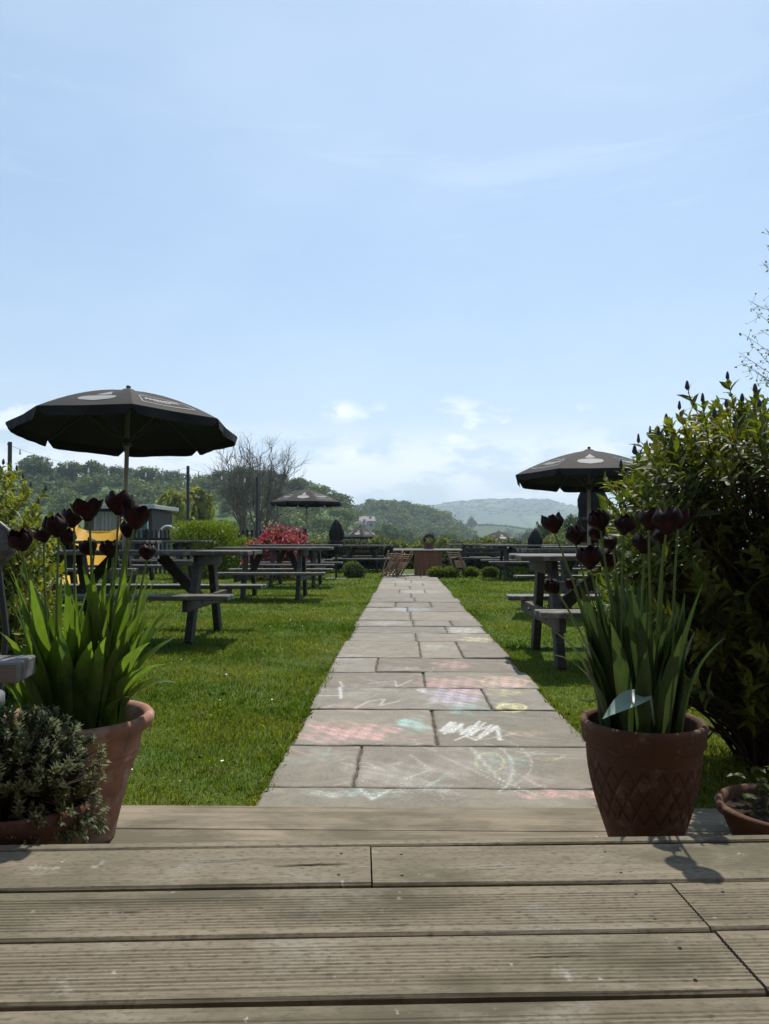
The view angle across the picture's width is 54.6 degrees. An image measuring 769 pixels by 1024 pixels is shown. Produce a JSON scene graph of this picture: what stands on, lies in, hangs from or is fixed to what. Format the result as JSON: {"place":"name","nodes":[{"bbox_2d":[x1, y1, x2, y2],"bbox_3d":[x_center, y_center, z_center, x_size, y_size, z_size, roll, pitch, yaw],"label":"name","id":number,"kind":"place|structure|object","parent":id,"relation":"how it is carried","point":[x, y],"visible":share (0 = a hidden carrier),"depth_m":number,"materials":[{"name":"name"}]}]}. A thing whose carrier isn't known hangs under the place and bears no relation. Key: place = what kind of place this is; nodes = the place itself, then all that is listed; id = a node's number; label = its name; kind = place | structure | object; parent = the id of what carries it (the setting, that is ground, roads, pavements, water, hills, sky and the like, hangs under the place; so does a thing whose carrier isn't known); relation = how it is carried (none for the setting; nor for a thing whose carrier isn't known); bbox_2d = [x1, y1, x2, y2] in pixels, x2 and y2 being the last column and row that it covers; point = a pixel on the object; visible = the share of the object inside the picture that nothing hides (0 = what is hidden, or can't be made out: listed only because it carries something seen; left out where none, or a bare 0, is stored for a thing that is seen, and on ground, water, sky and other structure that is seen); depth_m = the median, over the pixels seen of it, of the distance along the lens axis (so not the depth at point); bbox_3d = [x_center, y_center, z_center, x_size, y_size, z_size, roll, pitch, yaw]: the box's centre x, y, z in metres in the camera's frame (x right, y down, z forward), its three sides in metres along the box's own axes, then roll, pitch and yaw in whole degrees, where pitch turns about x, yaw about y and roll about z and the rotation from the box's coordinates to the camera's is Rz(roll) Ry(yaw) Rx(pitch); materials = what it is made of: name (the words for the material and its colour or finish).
{"place":"outdoors","nodes":[
{"label":"outdoors","id":0,"kind":"place"},
{"bbox_2d":[0,481,768,968],"bbox_3d":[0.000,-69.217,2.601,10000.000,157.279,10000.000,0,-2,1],"label":"ground","id":1,"kind":"structure","parent":0,"point":[512,515],"depth_m":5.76,"materials":[{"name":"green plant"}]},
{"bbox_2d":[0,521,14,707],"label":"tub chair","id":2,"kind":"object","parent":1,"relation":"on","point":[7,552],"visible":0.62,"depth_m":2.36,"materials":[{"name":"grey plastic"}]},
{"bbox_2d":[0,459,64,693],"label":"yellow green shrub","id":3,"kind":"object","parent":1,"relation":"on","point":[15,562],"visible":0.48,"depth_m":4.06,"materials":[{"name":"green plant"}]},
{"bbox_2d":[16,454,55,477],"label":"broadleaf tree","id":4,"kind":"object","parent":1,"relation":"on","point":[36,464],"visible":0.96,"depth_m":226.66,"materials":[{"name":"green plant"}]},
{"bbox_2d":[55,460,83,482],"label":"broadleaf tree","id":5,"kind":"object","parent":1,"relation":"on","point":[62,469],"visible":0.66,"depth_m":241.80,"materials":[{"name":"green plant"}]},
{"bbox_2d":[62,517,122,583],"bbox_3d":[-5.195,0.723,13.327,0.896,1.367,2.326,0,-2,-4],"label":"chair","id":6,"kind":"object","parent":1,"relation":"on","point":[82,534],"visible":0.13,"depth_m":13.47,"materials":[{"name":"plastic"}]},
{"bbox_2d":[75,459,110,476],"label":"broadleaf tree","id":7,"kind":"object","parent":1,"relation":"on","point":[94,465],"visible":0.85,"depth_m":231.07,"materials":[{"name":"green plant"}]},
{"bbox_2d":[32,541,163,593],"bbox_3d":[-4.081,0.804,10.384,1.764,0.810,1.666,0,-2,-1],"label":"picnic table","id":8,"kind":"object","parent":1,"relation":"on","point":[138,569],"visible":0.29,"depth_m":10.45,"materials":[{"name":"grey wood"}]},
{"bbox_2d":[5,385,236,633],"bbox_3d":[-2.458,-0.020,7.104,1.950,2.407,1.954,0,-2,1],"label":"parasol","id":9,"kind":"object","parent":1,"relation":"on","point":[128,421],"visible":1,"depth_m":7.40,"materials":[{"name":"black fabric"}]},
{"bbox_2d":[84,505,178,569],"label":"garden shed","id":10,"kind":"structure","parent":1,"relation":"on","point":[105,518],"depth_m":24.30,"materials":[{"name":"grey wood"}]},
{"bbox_2d":[15,550,265,643],"bbox_3d":[-2.298,0.759,6.917,2.215,0.810,1.666,0,-2,1],"label":"picnic table","id":11,"kind":"object","parent":1,"relation":"on","point":[194,599],"visible":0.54,"depth_m":6.84,"materials":[{"name":"grey wood"}]},
{"bbox_2d":[130,466,165,483],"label":"broadleaf tree","id":12,"kind":"object","parent":1,"relation":"on","point":[140,473],"visible":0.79,"depth_m":240.24,"materials":[{"name":"green plant"}]},
{"bbox_2d":[118,540,212,582],"bbox_3d":[-4.324,0.962,14.588,1.764,0.810,1.666,0,-2,3],"label":"picnic table","id":13,"kind":"object","parent":1,"relation":"on","point":[179,560],"visible":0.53,"depth_m":14.31,"materials":[{"name":"grey wood"}]},
{"bbox_2d":[30,529,306,573],"bbox_3d":[-6.302,1.041,19.703,8.490,1.200,0.145,0,-2,1],"label":"picket fence","id":14,"kind":"object","parent":1,"relation":"on","point":[145,534],"visible":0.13,"depth_m":19.63,"materials":[{"name":"black paint"}]},
{"bbox_2d":[0,468,363,541],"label":"woodland","id":15,"kind":"object","parent":1,"relation":"on","point":[77,484],"visible":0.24,"depth_m":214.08,"materials":[{"name":"green plant"}]},
{"bbox_2d":[155,484,215,549],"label":"willow tree","id":16,"kind":"object","parent":1,"relation":"on","point":[202,507],"visible":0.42,"depth_m":51.68,"materials":[{"name":"green plant"}]},
{"bbox_2d":[186,466,189,573],"bbox_3d":[-5.033,0.217,19.013,0.093,2.796,0.142,0,-2,1],"label":"wooden post","id":17,"kind":"object","parent":1,"relation":"on","point":[187,494],"visible":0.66,"depth_m":19.04,"materials":[{"name":"wood"}]},
{"bbox_2d":[167,519,239,578],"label":"clipped hedge","id":18,"kind":"object","parent":1,"relation":"on","point":[226,540],"visible":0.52,"depth_m":17.41,"materials":[{"name":"green plant"}]},
{"bbox_2d":[231,535,256,571],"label":"shrub","id":19,"kind":"object","parent":1,"relation":"on","point":[241,544],"visible":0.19,"depth_m":17.96,"materials":[{"name":"green plant"}]},
{"bbox_2d":[201,434,308,546],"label":"bare tree","id":20,"kind":"object","parent":1,"relation":"on","point":[245,489],"visible":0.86,"depth_m":45.31,"materials":[{"name":"brown plant"}]},
{"bbox_2d":[255,477,258,542],"bbox_3d":[-3.289,0.357,19.164,0.093,2.526,0.142,0,-2,1],"label":"wooden post","id":21,"kind":"object","parent":1,"relation":"on","point":[256,507],"visible":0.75,"depth_m":19.18,"materials":[{"name":"wood"}]},
{"bbox_2d":[207,547,333,600],"bbox_3d":[-1.681,0.947,11.519,1.764,0.810,1.666,0,-2,0],"label":"picnic table","id":22,"kind":"object","parent":1,"relation":"on","point":[300,572],"visible":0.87,"depth_m":11.17,"materials":[{"name":"grey wood"}]},
{"bbox_2d":[240,521,308,579],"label":"red shrub","id":23,"kind":"object","parent":1,"relation":"on","point":[281,535],"visible":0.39,"depth_m":16.77,"materials":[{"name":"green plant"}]},
{"bbox_2d":[248,544,342,586],"bbox_3d":[-1.723,1.043,14.619,1.763,0.810,1.666,0,-2,3],"label":"picnic table","id":24,"kind":"object","parent":1,"relation":"on","point":[315,559],"visible":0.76,"depth_m":14.31,"materials":[{"name":"grey wood"}]},
{"bbox_2d":[284,477,317,489],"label":"broadleaf tree","id":25,"kind":"object","parent":1,"relation":"on","point":[305,482],"visible":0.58,"depth_m":233.23,"materials":[{"name":"green plant"}]},
{"bbox_2d":[270,487,341,528],"bbox_3d":[-2.185,0.495,20.956,1.939,2.385,1.950,0,-2,2],"label":"parasol","id":26,"kind":"object","parent":1,"relation":"on","point":[306,498],"visible":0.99,"depth_m":20.48,"materials":[{"name":"black fabric"}]},
{"bbox_2d":[303,483,339,497],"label":"broadleaf tree","id":27,"kind":"object","parent":1,"relation":"on","point":[315,487],"visible":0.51,"depth_m":229.00,"materials":[{"name":"green plant"}]},
{"bbox_2d":[310,514,345,533],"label":"broadleaf tree","id":28,"kind":"object","parent":1,"relation":"on","point":[325,521],"visible":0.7,"depth_m":168.77,"materials":[{"name":"green plant"}]},
{"bbox_2d":[326,518,345,578],"bbox_3d":[-1.121,0.860,17.314,0.480,1.422,0.480,0,-2,1],"label":"closed parasol","id":29,"kind":"object","parent":1,"relation":"on","point":[336,533],"visible":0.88,"depth_m":17.24,"materials":[{"name":"black fabric"}]},
{"bbox_2d":[329,507,357,528],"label":"broadleaf tree","id":30,"kind":"object","parent":1,"relation":"on","point":[344,512],"visible":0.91,"depth_m":198.99,"materials":[{"name":"green plant"}]},
{"bbox_2d":[297,539,396,570],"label":"boundary hedge","id":31,"kind":"object","parent":1,"relation":"on","point":[366,564],"visible":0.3,"depth_m":22.04,"materials":[{"name":"green plant"}]},
{"bbox_2d":[342,563,366,577],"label":"box bush","id":32,"kind":"object","parent":1,"relation":"on","point":[357,572],"visible":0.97,"depth_m":17.77,"materials":[{"name":"green plant"}]},
{"bbox_2d":[344,527,375,540],"bbox_3d":[-1.070,2.014,33.984,1.583,2.767,1.592,-1,-2,14],"label":"parasol","id":33,"kind":"object","parent":1,"relation":"on","point":[360,533],"visible":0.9,"depth_m":33.52,"materials":[{"name":"black fabric"}]},
{"bbox_2d":[330,545,393,572],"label":"picnic table","id":34,"kind":"object","parent":1,"relation":"on","point":[374,557],"visible":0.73,"depth_m":20.55,"materials":[{"name":"grey wood"}]},
{"bbox_2d":[372,523,404,540],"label":"broadleaf tree","id":35,"kind":"object","parent":1,"relation":"on","point":[389,529],"visible":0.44,"depth_m":207.55,"materials":[{"name":"green plant"}]},
{"bbox_2d":[399,525,422,547],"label":"broadleaf tree","id":36,"kind":"object","parent":1,"relation":"on","point":[409,535],"visible":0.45,"depth_m":228.66,"materials":[{"name":"green plant"}]},
{"bbox_2d":[352,498,477,548],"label":"woodland","id":37,"kind":"object","parent":1,"relation":"on","point":[404,506],"visible":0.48,"depth_m":454.19,"materials":[{"name":"green plant"}]},
{"bbox_2d":[292,576,554,787],"bbox_3d":[0.428,1.323,10.700,1.300,0.056,17.300,0,-2,1],"label":"path bedding","id":38,"kind":"object","parent":1,"relation":"on","point":[360,754],"depth_m":3.74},
{"bbox_2d":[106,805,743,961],"bbox_3d":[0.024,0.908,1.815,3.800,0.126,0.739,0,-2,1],"label":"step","id":39,"kind":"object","parent":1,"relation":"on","point":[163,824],"visible":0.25,"depth_m":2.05,"materials":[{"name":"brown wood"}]},
{"bbox_2d":[0,655,35,683],"bbox_3d":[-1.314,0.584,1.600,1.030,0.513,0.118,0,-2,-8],"label":"garden bench","id":40,"kind":"object","parent":39,"relation":"on","point":[16,668],"visible":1,"depth_m":1.64,"materials":[{"name":"grey wood"}]},
{"bbox_2d":[0,791,95,844],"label":"terracotta pot","id":41,"kind":"object","parent":39,"relation":"on","point":[20,831],"visible":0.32,"depth_m":1.54,"materials":[{"name":"ceramic"}]},
{"bbox_2d":[0,701,109,844],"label":"stonecrop plant","id":42,"kind":"object","parent":41,"relation":"on","point":[39,778],"visible":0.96,"depth_m":1.60,"materials":[{"name":"green plant"}]},
{"bbox_2d":[0,700,154,843],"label":"terracotta pot","id":43,"kind":"object","parent":39,"relation":"on","point":[123,740],"visible":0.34,"depth_m":1.88,"materials":[{"name":"ceramic"}]},
{"bbox_2d":[14,528,62,643],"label":"tulip","id":44,"kind":"object","parent":43,"relation":"on","point":[42,535],"visible":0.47,"depth_m":2.02,"materials":[{"name":"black plant"}]},
{"bbox_2d":[10,513,76,718],"bbox_3d":[-0.831,0.313,1.844,0.146,0.622,0.119,-1,-2,16],"label":"tulip","id":45,"kind":"object","parent":43,"relation":"on","point":[56,525],"visible":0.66,"depth_m":1.83,"materials":[{"name":"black plant"}]},
{"bbox_2d":[19,528,85,619],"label":"tulip","id":46,"kind":"object","parent":43,"relation":"on","point":[66,538],"visible":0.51,"depth_m":2.05,"materials":[{"name":"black plant"}]},
{"bbox_2d":[49,508,83,645],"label":"tulip","id":47,"kind":"object","parent":43,"relation":"on","point":[71,517],"visible":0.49,"depth_m":1.99,"materials":[{"name":"black plant"}]},
{"bbox_2d":[0,528,181,731],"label":"tulip","id":48,"kind":"object","parent":43,"relation":"on","point":[79,686],"depth_m":1.83,"materials":[{"name":"green plant"}]},
{"bbox_2d":[63,537,118,665],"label":"tulip","id":49,"kind":"object","parent":43,"relation":"on","point":[84,547],"visible":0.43,"depth_m":1.88,"materials":[{"name":"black plant"}]},
{"bbox_2d":[69,498,129,659],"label":"tulip","id":50,"kind":"object","parent":43,"relation":"on","point":[87,511],"visible":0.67,"depth_m":1.85,"materials":[{"name":"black plant"}]},
{"bbox_2d":[89,490,133,727],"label":"tulip","id":51,"kind":"object","parent":43,"relation":"on","point":[114,501],"visible":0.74,"depth_m":1.86,"materials":[{"name":"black plant"}]},
{"bbox_2d":[82,539,140,727],"bbox_3d":[-0.677,0.347,1.874,0.122,0.558,0.179,0,-2,-9],"label":"tulip","id":52,"kind":"object","parent":43,"relation":"on","point":[107,548],"visible":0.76,"depth_m":1.87,"materials":[{"name":"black plant"}]},
{"bbox_2d":[90,505,151,648],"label":"tulip","id":53,"kind":"object","parent":43,"relation":"on","point":[138,518],"visible":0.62,"depth_m":1.87,"materials":[{"name":"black plant"}]},
{"bbox_2d":[111,544,156,723],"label":"tulip","id":54,"kind":"object","parent":43,"relation":"on","point":[147,553],"visible":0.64,"depth_m":1.95,"materials":[{"name":"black plant"}]},
{"bbox_2d":[118,521,153,641],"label":"tulip","id":55,"kind":"object","parent":43,"relation":"on","point":[126,529],"visible":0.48,"depth_m":2.01,"materials":[{"name":"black plant"}]},
{"bbox_2d":[125,500,148,648],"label":"tulip","id":56,"kind":"object","parent":43,"relation":"on","point":[135,505],"visible":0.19,"depth_m":2.06,"materials":[{"name":"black plant"}]},
{"bbox_2d":[580,708,708,836],"bbox_3d":[0.653,0.687,1.880,0.306,0.328,0.306,0,-2,1],"label":"terracotta pot","id":57,"kind":"object","parent":39,"relation":"on","point":[645,784],"visible":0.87,"depth_m":1.77,"materials":[{"name":"ceramic"}]},
{"bbox_2d":[541,512,611,725],"bbox_3d":[0.492,0.288,1.935,0.186,0.580,0.083,-2,-3,36],"label":"tulip","id":58,"kind":"object","parent":57,"relation":"on","point":[552,523],"visible":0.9,"depth_m":1.92,"materials":[{"name":"black plant"}]},
{"bbox_2d":[543,579,621,729],"bbox_3d":[0.526,0.375,1.987,0.203,0.410,0.105,-1,-2,16],"label":"tulip","id":59,"kind":"object","parent":57,"relation":"on","point":[552,586],"visible":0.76,"depth_m":2.00,"materials":[{"name":"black plant"}]},
{"bbox_2d":[565,525,617,727],"bbox_3d":[0.535,0.306,1.954,0.139,0.546,0.087,-2,-3,40],"label":"tulip","id":60,"kind":"object","parent":57,"relation":"on","point":[576,535],"visible":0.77,"depth_m":1.98,"materials":[{"name":"black plant"}]},
{"bbox_2d":[565,573,619,611],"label":"tulip","id":61,"kind":"object","parent":57,"relation":"on","point":[568,584],"visible":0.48,"depth_m":2.12,"materials":[{"name":"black plant"}]},
{"bbox_2d":[576,545,620,729],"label":"tulip","id":62,"kind":"object","parent":57,"relation":"on","point":[589,557],"visible":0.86,"depth_m":1.91,"materials":[{"name":"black plant"}]},
{"bbox_2d":[588,527,629,639],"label":"tulip","id":63,"kind":"object","parent":57,"relation":"on","point":[593,533],"visible":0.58,"depth_m":2.04,"materials":[{"name":"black plant"}]},
{"bbox_2d":[600,549,617,607],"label":"tulip","id":64,"kind":"object","parent":57,"relation":"on","point":[609,558],"visible":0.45,"depth_m":2.11,"materials":[{"name":"black plant"}]},
{"bbox_2d":[587,509,634,674],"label":"tulip","id":65,"kind":"object","parent":57,"relation":"on","point":[599,520],"visible":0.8,"depth_m":1.99,"materials":[{"name":"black plant"}]},
{"bbox_2d":[592,513,635,644],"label":"tulip","id":66,"kind":"object","parent":57,"relation":"on","point":[625,524],"visible":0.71,"depth_m":1.97,"materials":[{"name":"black plant"}]},
{"bbox_2d":[603,534,640,688],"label":"tulip","id":67,"kind":"object","parent":57,"relation":"on","point":[610,542],"visible":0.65,"depth_m":2.02,"materials":[{"name":"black plant"}]},
{"bbox_2d":[603,689,654,726],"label":"tulip foliage","id":68,"kind":"object","parent":57,"relation":"on","point":[625,700],"visible":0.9,"depth_m":1.76,"materials":[{"name":"green plant"}]},
{"bbox_2d":[553,605,722,732],"bbox_3d":[0.635,0.404,1.874,0.410,0.344,0.333,-1,-3,31],"label":"tulip foliage","id":69,"kind":"object","parent":57,"relation":"on","point":[643,687],"visible":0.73,"depth_m":1.78,"materials":[{"name":"green plant"}]},
{"bbox_2d":[627,507,662,696],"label":"tulip","id":70,"kind":"object","parent":57,"relation":"on","point":[646,639],"visible":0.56,"depth_m":1.79,"materials":[{"name":"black plant"}]},
{"bbox_2d":[631,533,672,731],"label":"tulip","id":71,"kind":"object","parent":57,"relation":"on","point":[640,543],"visible":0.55,"depth_m":1.84,"materials":[{"name":"black plant"}]},
{"bbox_2d":[631,506,682,732],"bbox_3d":[0.662,0.279,1.780,0.105,0.586,0.127,2,-3,-40],"label":"tulip","id":72,"kind":"object","parent":57,"relation":"on","point":[668,521],"visible":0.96,"depth_m":1.79,"materials":[{"name":"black plant"}]},
{"bbox_2d":[653,529,676,679],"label":"tulip","id":73,"kind":"object","parent":57,"relation":"on","point":[658,535],"visible":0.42,"depth_m":1.93,"materials":[{"name":"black plant"}]},
{"bbox_2d":[669,510,702,732],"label":"tulip","id":74,"kind":"object","parent":57,"relation":"on","point":[682,629],"visible":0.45,"depth_m":1.89,"materials":[{"name":"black plant"}]},
{"bbox_2d":[714,783,768,834],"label":"terracotta bowl","id":75,"kind":"object","parent":39,"relation":"on","point":[741,817],"visible":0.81,"depth_m":1.91,"materials":[{"name":"ceramic"}]},
{"bbox_2d":[727,766,768,813],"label":"seedling plants","id":76,"kind":"object","parent":75,"relation":"on","point":[760,786],"visible":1,"depth_m":1.94,"materials":[{"name":"green plant"}]},
{"bbox_2d":[352,498,577,518],"bbox_3d":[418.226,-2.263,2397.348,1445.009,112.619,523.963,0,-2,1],"label":"woodland","id":77,"kind":"object","parent":1,"relation":"on","point":[498,502],"visible":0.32,"depth_m":2364.39,"materials":[{"name":"green plant"}]},
{"bbox_2d":[447,544,512,568],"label":"picnic table","id":78,"kind":"object","parent":1,"relation":"on","point":[470,545],"visible":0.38,"depth_m":20.19,"materials":[{"name":"grey wood"}]},
{"bbox_2d":[480,566,498,577],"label":"box bush","id":79,"kind":"object","parent":1,"relation":"on","point":[490,572],"visible":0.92,"depth_m":17.79,"materials":[{"name":"green plant"}]},
{"bbox_2d":[461,544,528,571],"bbox_3d":[2.889,1.223,19.230,1.800,0.800,0.360,0,-2,1],"label":"garden bench","id":80,"kind":"object","parent":1,"relation":"on","point":[463,553],"visible":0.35,"depth_m":19.38,"materials":[{"name":"grey wood"}]},
{"bbox_2d":[464,523,561,538],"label":"woodland","id":81,"kind":"object","parent":1,"relation":"on","point":[508,531],"visible":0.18,"depth_m":895.28,"materials":[{"name":"green plant"}]},
{"bbox_2d":[499,566,534,579],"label":"box bush","id":82,"kind":"object","parent":1,"relation":"on","point":[520,571],"visible":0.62,"depth_m":16.73,"materials":[{"name":"green plant"}]},
{"bbox_2d":[307,534,731,569],"bbox_3d":[4.452,1.898,27.329,16.749,2.286,2.262,0,-2,1],"label":"boundary hedge","id":83,"kind":"object","parent":1,"relation":"on","point":[418,543],"visible":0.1,"depth_m":26.75,"materials":[{"name":"green plant"}]},
{"bbox_2d":[480,545,562,579],"bbox_3d":[3.129,1.156,17.095,1.764,0.810,1.666,0,-2,0],"label":"picnic table","id":84,"kind":"object","parent":1,"relation":"on","point":[501,562],"visible":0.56,"depth_m":16.75,"materials":[{"name":"grey wood"}]},
{"bbox_2d":[528,528,542,547],"bbox_3d":[3.488,0.982,17.192,0.460,1.210,0.460,1,-2,-19],"label":"closed parasol","id":85,"kind":"object","parent":1,"relation":"on","point":[534,537],"visible":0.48,"depth_m":17.10,"materials":[{"name":"black fabric"}]},
{"bbox_2d":[447,539,670,570],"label":"boundary hedge","id":86,"kind":"object","parent":1,"relation":"on","point":[478,564],"visible":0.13,"depth_m":21.95,"materials":[{"name":"green plant"}]},
{"bbox_2d":[513,548,626,608],"bbox_3d":[2.559,0.860,9.212,1.764,0.810,1.666,0,-2,0],"label":"picnic table","id":87,"kind":"object","parent":1,"relation":"on","point":[564,576],"visible":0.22,"depth_m":8.89,"materials":[{"name":"grey wood"}]},
{"bbox_2d":[541,546,599,580],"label":"picnic table","id":88,"kind":"object","parent":1,"relation":"on","point":[576,568],"visible":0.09,"depth_m":12.75,"materials":[{"name":"grey wood"}]},
{"bbox_2d":[516,447,642,593],"bbox_3d":[2.651,0.291,9.618,1.839,2.288,1.849,-1,-2,14],"label":"parasol","id":89,"kind":"object","parent":1,"relation":"on","point":[582,471],"visible":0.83,"depth_m":9.44,"materials":[{"name":"black fabric"}]},
{"bbox_2d":[576,492,608,593],"bbox_3d":[3.498,0.362,12.511,0.680,2.016,0.680,2,-3,-39],"label":"closed parasol","id":90,"kind":"object","parent":1,"relation":"on","point":[582,508],"visible":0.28,"depth_m":12.40,"materials":[{"name":"black fabric"}]},
{"bbox_2d":[505,553,681,669],"bbox_3d":[1.981,0.726,5.648,2.010,0.810,1.666,0,-2,1],"label":"picnic table","id":91,"kind":"object","parent":1,"relation":"on","point":[554,615],"visible":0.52,"depth_m":5.45,"materials":[{"name":"grey wood"}]},
{"bbox_2d":[581,371,768,775],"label":"leafy shrub","id":92,"kind":"object","parent":1,"relation":"on","point":[730,689],"visible":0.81,"depth_m":2.67,"materials":[{"name":"green plant"}]},
{"bbox_2d":[734,228,768,387],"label":"young tree","id":93,"kind":"object","parent":1,"relation":"on","point":[758,350],"visible":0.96,"depth_m":6.42,"materials":[{"name":"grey plant"}]},
{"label":"deck frame","id":94,"kind":"structure","parent":1,"relation":"on","visible":0},
{"bbox_2d":[0,835,768,1023],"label":"deck","id":95,"kind":"structure","parent":94,"relation":"on","point":[440,931],"depth_m":1.15,"materials":[{"name":"wood"}]},
{"bbox_2d":[0,0,768,513],"label":"sky","id":96,"kind":"structure","parent":0,"point":[436,251],"materials":[{"name":"blue"}]},
{"bbox_2d":[256,574,597,807],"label":"path","id":97,"kind":"structure","parent":0,"point":[520,745],"depth_m":3.49,"materials":[{"name":"grey stone"}]},
{"bbox_2d":[388,551,412,575],"bbox_3d":[0.392,1.261,18.069,0.431,0.608,0.463,-2,-3,36],"label":"folding chair","id":98,"kind":"object","parent":97,"relation":"on","point":[404,565],"visible":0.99,"depth_m":17.99,"materials":[{"name":"beige wood"}]},
{"bbox_2d":[393,549,461,575],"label":"serving table","id":99,"kind":"object","parent":97,"relation":"on","point":[425,560],"visible":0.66,"depth_m":18.59,"materials":[{"name":"brown wood"}]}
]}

